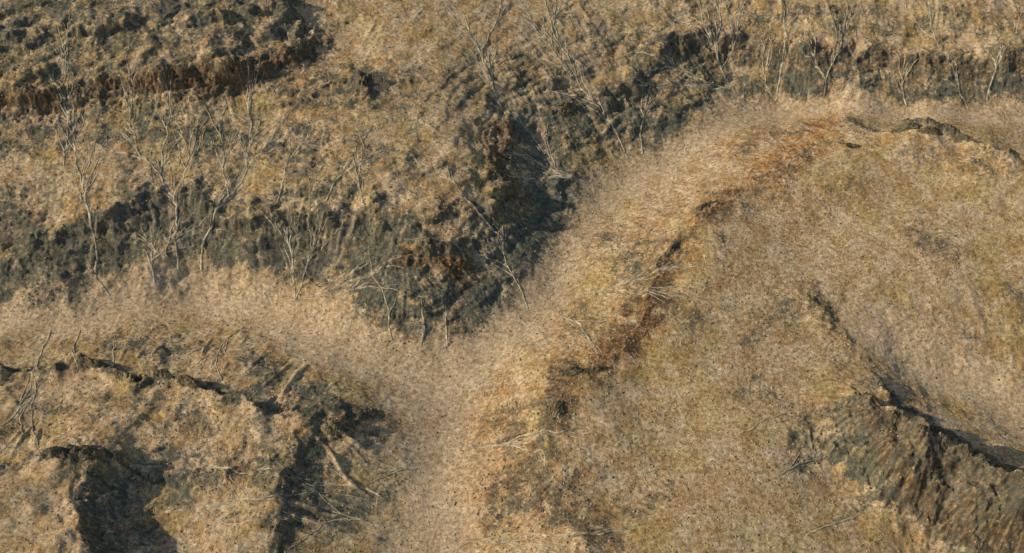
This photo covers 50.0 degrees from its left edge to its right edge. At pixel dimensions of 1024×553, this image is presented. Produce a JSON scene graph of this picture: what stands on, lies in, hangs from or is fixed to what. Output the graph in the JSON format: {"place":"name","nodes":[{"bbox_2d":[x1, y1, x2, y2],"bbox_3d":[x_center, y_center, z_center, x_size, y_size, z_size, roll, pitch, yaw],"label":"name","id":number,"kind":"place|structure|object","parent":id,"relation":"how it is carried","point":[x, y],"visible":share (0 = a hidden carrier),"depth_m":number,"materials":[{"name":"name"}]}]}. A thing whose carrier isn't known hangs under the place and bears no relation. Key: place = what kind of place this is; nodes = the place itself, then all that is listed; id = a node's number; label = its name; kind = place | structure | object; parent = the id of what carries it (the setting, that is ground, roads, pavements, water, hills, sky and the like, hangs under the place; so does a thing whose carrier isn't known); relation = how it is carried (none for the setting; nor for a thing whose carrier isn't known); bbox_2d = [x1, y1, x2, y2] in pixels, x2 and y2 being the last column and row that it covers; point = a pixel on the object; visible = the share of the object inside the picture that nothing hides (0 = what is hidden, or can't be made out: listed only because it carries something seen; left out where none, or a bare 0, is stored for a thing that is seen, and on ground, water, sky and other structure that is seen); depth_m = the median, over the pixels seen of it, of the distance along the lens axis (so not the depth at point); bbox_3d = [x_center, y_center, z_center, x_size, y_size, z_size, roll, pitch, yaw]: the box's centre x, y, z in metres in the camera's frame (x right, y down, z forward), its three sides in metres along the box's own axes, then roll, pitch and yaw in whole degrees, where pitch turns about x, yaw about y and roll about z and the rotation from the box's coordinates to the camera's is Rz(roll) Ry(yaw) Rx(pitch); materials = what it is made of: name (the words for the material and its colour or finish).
{"place":"outdoors","nodes":[
{"label":"outdoors","id":0,"kind":"place"},
{"bbox_2d":[0,420,220,552],"bbox_3d":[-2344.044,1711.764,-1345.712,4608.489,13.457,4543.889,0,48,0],"label":"butte","id":1,"kind":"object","parent":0,"point":[13,451],"visible":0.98,"depth_m":163.05,"materials":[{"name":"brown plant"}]},
{"bbox_2d":[36,446,70,459],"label":"rock outcrop","id":2,"kind":"object","parent":1,"relation":"on","point":[59,452],"visible":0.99,"depth_m":164.16,"materials":[{"name":"grey stone"}]},
{"bbox_2d":[67,445,108,465],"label":"rock outcrop","id":3,"kind":"object","parent":1,"relation":"on","point":[81,453],"visible":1,"depth_m":164.52,"materials":[{"name":"grey stone"}]},
{"bbox_2d":[0,317,419,552],"bbox_3d":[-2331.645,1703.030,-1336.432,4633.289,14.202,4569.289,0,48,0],"label":"hills","id":4,"kind":"structure","parent":0,"point":[387,535],"depth_m":173.42,"materials":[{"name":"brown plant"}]},
{"bbox_2d":[0,369,61,426],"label":"dead tree","id":5,"kind":"object","parent":4,"relation":"on","point":[18,409],"visible":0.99,"depth_m":176.25,"materials":[{"name":"wood"}]},
{"bbox_2d":[15,330,50,446],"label":"dead tree","id":6,"kind":"object","parent":4,"relation":"on","point":[33,397],"visible":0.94,"depth_m":176.10,"materials":[{"name":"wood"}]},
{"bbox_2d":[72,330,80,372],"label":"dead tree","id":7,"kind":"object","parent":4,"relation":"on","point":[79,332],"visible":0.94,"depth_m":186.47,"materials":[{"name":"grey wood"}]},
{"bbox_2d":[76,354,106,368],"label":"rock outcrop","id":8,"kind":"object","parent":4,"relation":"on","point":[85,361],"visible":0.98,"depth_m":179.92,"materials":[{"name":"brown stone"}]},
{"bbox_2d":[111,333,121,366],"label":"dead tree","id":9,"kind":"object","parent":4,"relation":"on","point":[113,349],"visible":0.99,"depth_m":185.32,"materials":[{"name":"grey wood"}]},
{"bbox_2d":[151,368,173,379],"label":"rock outcrop","id":10,"kind":"object","parent":4,"relation":"on","point":[162,374],"visible":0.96,"depth_m":177.49,"materials":[{"name":"brown stone"}]},
{"bbox_2d":[174,374,202,388],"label":"rock outcrop","id":11,"kind":"object","parent":4,"relation":"on","point":[183,380],"visible":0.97,"depth_m":176.59,"materials":[{"name":"brown stone"}]},
{"bbox_2d":[150,327,242,379],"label":"dead tree","id":12,"kind":"object","parent":4,"relation":"on","point":[207,355],"visible":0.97,"depth_m":185.00,"materials":[{"name":"grey wood"}]},
{"bbox_2d":[202,460,287,500],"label":"dead tree","id":13,"kind":"object","parent":4,"relation":"on","point":[234,470],"visible":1,"depth_m":168.28,"materials":[{"name":"wood"}]},
{"bbox_2d":[165,491,366,529],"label":"dead tree","id":14,"kind":"object","parent":4,"relation":"on","point":[217,506],"visible":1,"depth_m":165.40,"materials":[{"name":"brown wood"}]},
{"bbox_2d":[272,438,381,496],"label":"dead tree","id":15,"kind":"object","parent":4,"relation":"on","point":[350,484],"visible":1,"depth_m":170.14,"materials":[{"name":"brown wood"}]},
{"bbox_2d":[274,495,383,549],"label":"dead tree","id":16,"kind":"object","parent":4,"relation":"on","point":[368,522],"visible":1,"depth_m":166.70,"materials":[{"name":"brown wood"}]},
{"bbox_2d":[324,414,356,440],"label":"rock outcrop","id":17,"kind":"object","parent":4,"relation":"on","point":[341,426],"visible":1,"depth_m":173.51,"materials":[{"name":"grey stone"}]},
{"bbox_2d":[310,456,415,491],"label":"dead tree","id":18,"kind":"object","parent":4,"relation":"on","point":[386,470],"visible":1,"depth_m":172.35,"materials":[{"name":"brown wood"}]},
{"bbox_2d":[0,0,1023,364],"bbox_3d":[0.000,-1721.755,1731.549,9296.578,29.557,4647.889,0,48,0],"label":"highland","id":19,"kind":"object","parent":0,"point":[38,262],"visible":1,"depth_m":212.37,"materials":[{"name":"brown soil"}]},
{"bbox_2d":[41,9,118,295],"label":"bare tree","id":20,"kind":"object","parent":19,"relation":"on","point":[74,126],"visible":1,"depth_m":207.93,"materials":[{"name":"grey wood"}]},
{"bbox_2d":[84,41,207,270],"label":"bare tree","id":21,"kind":"object","parent":19,"relation":"on","point":[173,200],"visible":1,"depth_m":205.36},
{"bbox_2d":[141,222,191,281],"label":"bare tree","id":22,"kind":"object","parent":19,"relation":"on","point":[150,261],"visible":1,"depth_m":197.51,"materials":[{"name":"grey wood"}]},
{"bbox_2d":[200,51,313,269],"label":"bare tree","id":23,"kind":"object","parent":19,"relation":"on","point":[221,161],"visible":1,"depth_m":206.69,"materials":[{"name":"brown wood"}]},
{"bbox_2d":[277,119,314,201],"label":"bare tree","id":24,"kind":"object","parent":19,"relation":"on","point":[284,174],"visible":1,"depth_m":204.34,"materials":[{"name":"beige wood"}]},
{"bbox_2d":[288,38,313,56],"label":"rock outcrop","id":25,"kind":"object","parent":19,"relation":"on","point":[302,47],"visible":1,"depth_m":220.19,"materials":[{"name":"grey stone"}]},
{"bbox_2d":[327,124,372,202],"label":"bare tree","id":26,"kind":"object","parent":19,"relation":"on","point":[358,183],"visible":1,"depth_m":203.09,"materials":[{"name":"brown wood"}]},
{"bbox_2d":[325,143,402,201],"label":"bare tree","id":27,"kind":"object","parent":19,"relation":"on","point":[356,165],"visible":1,"depth_m":203.69,"materials":[{"name":"brown wood"}]},
{"bbox_2d":[420,299,424,345],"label":"bare tree","id":28,"kind":"object","parent":19,"relation":"on","point":[423,322],"visible":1,"depth_m":189.84,"materials":[{"name":"beige wood"}]},
{"bbox_2d":[411,237,461,260],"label":"rock outcrop","id":29,"kind":"object","parent":19,"relation":"on","point":[430,246],"visible":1,"depth_m":195.13,"materials":[{"name":"grey stone"}]},
{"bbox_2d":[437,0,507,113],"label":"bare tree","id":30,"kind":"object","parent":19,"relation":"on","point":[482,56],"visible":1,"depth_m":224.09,"materials":[{"name":"beige wood"}]},
{"bbox_2d":[497,181,524,200],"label":"rock outcrop","id":31,"kind":"object","parent":19,"relation":"on","point":[509,190],"visible":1,"depth_m":204.98,"materials":[{"name":"grey stone"}]},
{"bbox_2d":[0,0,1023,552],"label":"grass","id":32,"kind":"structure","parent":19,"relation":"on","point":[542,278],"depth_m":193.94,"materials":[{"name":"plant"}]},
{"bbox_2d":[0,0,1023,552],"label":"scrub","id":33,"kind":"object","parent":19,"relation":"on","point":[454,258],"visible":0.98,"depth_m":198.28,"materials":[{"name":"wood"},{"name":"twigs"}]},
{"bbox_2d":[0,0,1023,552],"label":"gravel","id":34,"kind":"structure","parent":19,"relation":"on","point":[438,262],"depth_m":198.01,"materials":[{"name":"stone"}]},
{"bbox_2d":[501,0,626,155],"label":"bare tree","id":35,"kind":"object","parent":19,"relation":"on","point":[589,96],"visible":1,"depth_m":226.19,"materials":[{"name":"beige wood"}]},
{"bbox_2d":[556,101,579,116],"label":"rock outcrop","id":36,"kind":"object","parent":19,"relation":"on","point":[567,109],"visible":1,"depth_m":220.49,"materials":[{"name":"grey stone"}]},
{"bbox_2d":[629,71,655,153],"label":"bare tree","id":37,"kind":"object","parent":19,"relation":"on","point":[642,123],"visible":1,"depth_m":224.68,"materials":[{"name":"beige wood"}]},
{"bbox_2d":[620,0,765,91],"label":"bare tree","id":38,"kind":"object","parent":19,"relation":"on","point":[720,66],"visible":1,"depth_m":233.42,"materials":[{"name":"beige wood"}]},
{"bbox_2d":[755,0,803,100],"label":"bare tree","id":39,"kind":"object","parent":19,"relation":"on","point":[784,50],"visible":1,"depth_m":232.63,"materials":[{"name":"beige wood"}]},
{"bbox_2d":[795,0,881,97],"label":"bare tree","id":40,"kind":"object","parent":19,"relation":"on","point":[833,59],"visible":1,"depth_m":231.82,"materials":[{"name":"beige wood"}]},
{"bbox_2d":[904,0,967,108],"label":"bare tree","id":41,"kind":"object","parent":19,"relation":"on","point":[934,37],"visible":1,"depth_m":232.35,"materials":[{"name":"beige wood"}]},
{"bbox_2d":[986,13,1023,100],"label":"bare tree","id":42,"kind":"object","parent":19,"relation":"on","point":[996,66],"visible":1,"depth_m":229.53,"materials":[{"name":"beige wood"}]},
{"bbox_2d":[0,71,1023,552],"bbox_3d":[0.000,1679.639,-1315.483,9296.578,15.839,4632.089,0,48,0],"label":"valley floor","id":43,"kind":"structure","parent":0,"point":[468,373],"depth_m":194.97,"materials":[{"name":"beige plant"}]},
{"bbox_2d":[259,167,423,301],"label":"bare tree","id":44,"kind":"object","parent":43,"relation":"on","point":[376,270],"visible":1,"depth_m":196.32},
{"bbox_2d":[368,251,395,339],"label":"bare tree","id":45,"kind":"object","parent":43,"relation":"on","point":[389,329],"visible":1,"depth_m":190.53,"materials":[{"name":"grey wood"}]},
{"bbox_2d":[351,141,527,307],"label":"bare tree","id":46,"kind":"object","parent":43,"relation":"on","point":[485,222],"visible":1,"depth_m":200.58,"materials":[{"name":"beige wood"}]},
{"bbox_2d":[442,299,448,345],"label":"bare tree","id":47,"kind":"object","parent":43,"relation":"on","point":[447,343],"visible":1,"depth_m":190.49,"materials":[{"name":"grey wood"}]},
{"bbox_2d":[504,112,588,183],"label":"bare tree","id":48,"kind":"object","parent":43,"relation":"on","point":[565,176],"visible":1,"depth_m":213.79,"materials":[{"name":"beige wood"}]},
{"bbox_2d":[893,49,929,105],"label":"bare tree","id":49,"kind":"object","parent":43,"relation":"on","point":[902,77],"visible":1,"depth_m":230.67,"materials":[{"name":"beige wood"}]},
{"bbox_2d":[459,107,1023,552],"bbox_3d":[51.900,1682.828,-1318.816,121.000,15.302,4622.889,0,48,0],"label":"ridge","id":50,"kind":"structure","parent":0,"point":[537,357],"depth_m":189.35,"materials":[{"name":"brown soil"}]},
{"bbox_2d":[469,427,595,479],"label":"dead tree","id":51,"kind":"object","parent":50,"relation":"on","point":[515,440],"visible":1,"depth_m":173.17,"materials":[{"name":"brown wood"}]},
{"bbox_2d":[442,525,634,552],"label":"dead tree","id":52,"kind":"object","parent":50,"relation":"on","point":[544,535],"visible":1,"depth_m":162.81,"materials":[{"name":"brown wood"}]},
{"bbox_2d":[547,398,564,420],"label":"rock outcrop","id":53,"kind":"object","parent":50,"relation":"on","point":[556,408],"visible":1,"depth_m":174.40,"materials":[{"name":"stone"}]},
{"bbox_2d":[555,366,588,376],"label":"rock outcrop","id":54,"kind":"object","parent":50,"relation":"on","point":[571,371],"visible":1,"depth_m":179.06,"materials":[{"name":"brown stone"}]},
{"bbox_2d":[562,316,607,358],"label":"dead tree","id":55,"kind":"object","parent":50,"relation":"on","point":[579,323],"visible":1,"depth_m":188.03,"materials":[{"name":"beige wood"}]},
{"bbox_2d":[585,365,607,373],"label":"rock outcrop","id":56,"kind":"object","parent":50,"relation":"on","point":[593,369],"visible":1,"depth_m":179.18,"materials":[{"name":"grey stone"}]},
{"bbox_2d":[576,241,620,260],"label":"dead tree","id":57,"kind":"object","parent":50,"relation":"on","point":[595,252],"visible":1,"depth_m":202.33,"materials":[{"name":"beige wood"}]},
{"bbox_2d":[579,254,732,301],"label":"dead tree","id":58,"kind":"object","parent":50,"relation":"on","point":[638,279],"visible":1,"depth_m":194.40,"materials":[{"name":"beige wood"}]},
{"bbox_2d":[664,239,680,256],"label":"rock outcrop","id":59,"kind":"object","parent":50,"relation":"on","point":[671,249],"visible":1,"depth_m":197.37,"materials":[{"name":"grey stone"}]},
{"bbox_2d":[691,199,718,212],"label":"rock outcrop","id":60,"kind":"object","parent":50,"relation":"on","point":[702,207],"visible":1,"depth_m":204.08,"materials":[{"name":"brown stone"}]},
{"bbox_2d":[836,142,861,147],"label":"rock outcrop","id":61,"kind":"object","parent":50,"relation":"on","point":[850,145],"visible":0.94,"depth_m":213.65,"materials":[{"name":"stone"}]},
{"bbox_2d":[891,122,922,132],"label":"rock outcrop","id":62,"kind":"object","parent":50,"relation":"on","point":[906,126],"visible":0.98,"depth_m":214.18,"materials":[{"name":"grey stone"}]},
{"bbox_2d":[917,126,942,135],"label":"rock outcrop","id":63,"kind":"object","parent":50,"relation":"on","point":[930,130],"visible":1,"depth_m":213.15,"materials":[{"name":"brown stone"}]},
{"bbox_2d":[950,134,973,142],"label":"rock outcrop","id":64,"kind":"object","parent":50,"relation":"on","point":[960,138],"visible":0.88,"depth_m":212.46,"materials":[{"name":"beige stone"}]},
{"bbox_2d":[562,138,1023,552],"bbox_3d":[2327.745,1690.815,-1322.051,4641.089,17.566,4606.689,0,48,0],"label":"grass plain","id":65,"kind":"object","parent":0,"point":[903,329],"depth_m":186.42,"materials":[{"name":"dry grass"},{"name":"beige plant"}]},
{"bbox_2d":[739,413,785,433],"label":"dead tree","id":66,"kind":"object","parent":65,"relation":"on","point":[758,423],"visible":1,"depth_m":174.40,"materials":[{"name":"wood"}]},
{"bbox_2d":[781,446,834,474],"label":"dead tree","id":67,"kind":"object","parent":65,"relation":"on","point":[788,469],"visible":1,"depth_m":171.19,"materials":[{"name":"wood"}]},
{"bbox_2d":[811,507,881,532],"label":"dead tree","id":68,"kind":"object","parent":65,"relation":"on","point":[842,520],"visible":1,"depth_m":165.73,"materials":[{"name":"wood"}]},
{"bbox_2d":[778,268,1023,552],"bbox_3d":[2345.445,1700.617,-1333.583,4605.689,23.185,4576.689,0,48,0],"label":"rocky ridge","id":69,"kind":"structure","parent":0,"point":[870,459],"depth_m":168.79,"materials":[{"name":"brown stone"}]},
{"bbox_2d":[874,410,899,425],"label":"rock outcrop","id":70,"kind":"object","parent":69,"relation":"on","point":[889,415],"visible":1,"depth_m":169.11,"materials":[{"name":"brown stone"}]},
{"bbox_2d":[897,422,927,438],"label":"rock outcrop","id":71,"kind":"object","parent":69,"relation":"on","point":[916,430],"visible":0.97,"depth_m":164.06,"materials":[{"name":"beige stone"}]},
{"bbox_2d":[934,428,951,450],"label":"rock outcrop","id":72,"kind":"object","parent":69,"relation":"on","point":[942,442],"visible":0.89,"depth_m":164.32,"materials":[{"name":"brown stone"}]},
{"bbox_2d":[955,443,977,462],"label":"rock outcrop","id":73,"kind":"object","parent":69,"relation":"on","point":[964,452],"visible":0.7,"depth_m":163.31,"materials":[{"name":"brown stone"}]},
{"bbox_2d":[975,463,1009,482],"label":"rock outcrop","id":74,"kind":"object","parent":69,"relation":"on","point":[986,472],"visible":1,"depth_m":161.17,"materials":[{"name":"beige stone"}]}
]}

